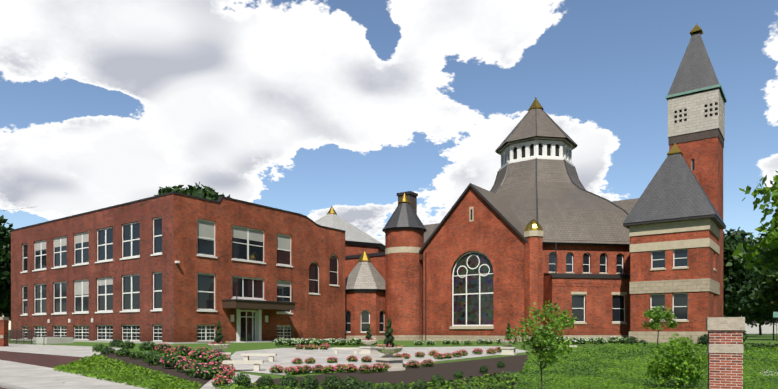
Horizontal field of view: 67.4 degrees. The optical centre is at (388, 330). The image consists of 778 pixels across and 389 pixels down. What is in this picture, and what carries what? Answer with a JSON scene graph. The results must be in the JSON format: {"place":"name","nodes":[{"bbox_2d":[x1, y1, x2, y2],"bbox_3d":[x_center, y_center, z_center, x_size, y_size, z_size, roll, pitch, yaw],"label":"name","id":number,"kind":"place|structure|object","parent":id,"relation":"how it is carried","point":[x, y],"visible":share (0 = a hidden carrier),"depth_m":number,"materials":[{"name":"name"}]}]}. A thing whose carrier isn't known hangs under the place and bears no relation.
{"place":"outdoors","nodes":[
{"label":"outdoors","id":0,"kind":"place"},
{"bbox_2d":[0,317,72,346],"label":"boundary wall and railings","id":1,"kind":"structure","parent":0,"point":[4,331],"depth_m":42.85,"materials":[{"name":"brick"}]},
{"bbox_2d":[0,360,146,388],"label":"sidewalk","id":2,"kind":"structure","parent":0,"point":[15,375],"depth_m":11.84,"materials":[{"name":"concrete"}]},
{"bbox_2d":[10,192,345,343],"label":"school building","id":3,"kind":"structure","parent":0,"point":[174,268],"depth_m":50.50,"materials":[{"name":"brick"}]},
{"bbox_2d":[315,206,385,339],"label":"church annex","id":4,"kind":"object","parent":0,"point":[365,289],"visible":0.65,"depth_m":61.30,"materials":[{"name":"red brick"}]},
{"bbox_2d":[0,335,777,388],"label":"garden ground","id":5,"kind":"structure","parent":0,"point":[53,355],"depth_m":20.80,"materials":[{"name":"plant"}]},
{"bbox_2d":[0,215,12,320],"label":"tree","id":6,"kind":"object","parent":5,"relation":"on","point":[5,279],"visible":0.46,"depth_m":75.49,"materials":[{"name":"plant"}]},
{"bbox_2d":[154,182,230,200],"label":"tree","id":7,"kind":"object","parent":5,"relation":"on","point":[201,192],"visible":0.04,"depth_m":107.05,"materials":[{"name":"plant"}]},
{"bbox_2d":[207,321,230,356],"bbox_3d":[-5.481,0.365,18.838,0.706,1.367,0.711,0,0,-34],"label":"potted plant","id":8,"kind":"object","parent":5,"relation":"on","point":[218,345],"visible":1,"depth_m":18.73,"materials":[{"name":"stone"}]},
{"bbox_2d":[222,360,263,370],"bbox_3d":[-3.753,0.918,15.040,1.000,0.260,0.340,0,0,-7],"label":"bench","id":9,"kind":"object","parent":5,"relation":"on","point":[256,363],"visible":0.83,"depth_m":14.91,"materials":[{"name":"stone"}]},
{"bbox_2d":[241,353,276,361],"bbox_3d":[-4.361,0.918,19.570,1.150,0.260,0.340,0,0,-3],"label":"bench","id":10,"kind":"object","parent":5,"relation":"on","point":[270,355],"visible":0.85,"depth_m":19.43,"materials":[{"name":"stone"}]},
{"bbox_2d":[332,347,358,353],"bbox_3d":[-1.938,0.918,26.267,1.200,0.260,0.340,0,0,-1],"label":"bench","id":11,"kind":"object","parent":5,"relation":"on","point":[337,348],"visible":1,"depth_m":26.12,"materials":[{"name":"stone"}]},
{"bbox_2d":[359,323,377,353],"bbox_3d":[-0.892,0.371,25.587,0.730,1.353,0.712,0,0,34],"label":"urn","id":12,"kind":"object","parent":5,"relation":"on","point":[368,348],"visible":1,"depth_m":25.44,"materials":[{"name":"stone"}]},
{"bbox_2d":[373,318,404,370],"bbox_3d":[-0.009,0.368,15.221,0.728,1.361,0.729,0,0,45],"label":"urn","id":13,"kind":"object","parent":5,"relation":"on","point":[389,349],"visible":1,"depth_m":15.11,"materials":[{"name":"stone"}]},
{"bbox_2d":[52,342,777,388],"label":"ground cover plants","id":14,"kind":"object","parent":5,"relation":"on","point":[126,374],"visible":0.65,"depth_m":13.01,"materials":[{"name":"plant"}]},
{"bbox_2d":[92,330,746,388],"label":"flower beds","id":15,"kind":"object","parent":5,"relation":"on","point":[210,365],"visible":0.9,"depth_m":16.36,"materials":[{"name":"plant"}]},
{"bbox_2d":[500,323,516,354],"bbox_3d":[5.079,0.365,24.735,0.715,1.367,0.725,0,0,22],"label":"urn","id":16,"kind":"object","parent":5,"relation":"on","point":[508,349],"visible":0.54,"depth_m":24.54,"materials":[{"name":"stone"}]},
{"bbox_2d":[504,300,577,388],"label":"young tree","id":17,"kind":"object","parent":5,"relation":"on","point":[545,340],"visible":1,"depth_m":8.07,"materials":[{"name":"plant"}]},
{"bbox_2d":[641,304,678,345],"bbox_3d":[18.051,-0.336,38.957,2.396,2.810,2.020,0,0,-6],"label":"young tree","id":18,"kind":"object","parent":5,"relation":"on","point":[658,315],"visible":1,"depth_m":38.65,"materials":[{"name":"plant"}]},
{"bbox_2d":[645,333,707,388],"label":"bush","id":19,"kind":"object","parent":5,"relation":"on","point":[679,360],"visible":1,"depth_m":10.09,"materials":[{"name":"plant"}]},
{"bbox_2d":[706,317,744,388],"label":"gate pillar","id":20,"kind":"structure","parent":5,"relation":"on","point":[725,348],"depth_m":5.02,"materials":[{"name":"brick"}]},
{"bbox_2d":[723,227,768,316],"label":"tree","id":21,"kind":"object","parent":5,"relation":"on","point":[735,272],"visible":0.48,"depth_m":95.52,"materials":[{"name":"plant"}]},
{"bbox_2d":[732,170,777,275],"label":"tree","id":22,"kind":"object","parent":5,"relation":"on","point":[769,239],"visible":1,"depth_m":30.24,"materials":[{"name":"plant"}]},
{"bbox_2d":[736,259,777,320],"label":"tree","id":23,"kind":"object","parent":5,"relation":"on","point":[752,305],"visible":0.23,"depth_m":83.90,"materials":[{"name":"plant"}]},
{"bbox_2d":[742,306,777,334],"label":"tree","id":24,"kind":"object","parent":5,"relation":"on","point":[756,316],"visible":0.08,"depth_m":117.69,"materials":[{"name":"plant"}]},
{"bbox_2d":[749,267,777,319],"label":"tree","id":25,"kind":"object","parent":5,"relation":"on","point":[769,284],"visible":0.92,"depth_m":60.05,"materials":[{"name":"plant"}]},
{"bbox_2d":[771,301,773,339],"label":"street lamp","id":26,"kind":"object","parent":5,"relation":"on","point":[772,302],"visible":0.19,"depth_m":60.70,"materials":[{"name":"metal"}]},
{"bbox_2d":[0,0,777,329],"label":"sky","id":27,"kind":"structure","parent":0,"point":[307,108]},
{"bbox_2d":[9,330,777,335],"bbox_3d":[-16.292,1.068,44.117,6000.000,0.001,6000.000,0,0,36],"label":"ground","id":28,"kind":"structure","parent":0,"point":[747,334],"depth_m":141.48,"materials":[{"name":"green plant"}]},
{"bbox_2d":[723,315,777,333],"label":"distant building","id":29,"kind":"structure","parent":28,"relation":"on","point":[767,329],"depth_m":177.69,"materials":[{"name":"concrete"}]},
{"bbox_2d":[382,24,726,342],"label":"church","id":30,"kind":"structure","parent":0,"point":[538,224],"depth_m":56.01,"materials":[{"name":"brick"}]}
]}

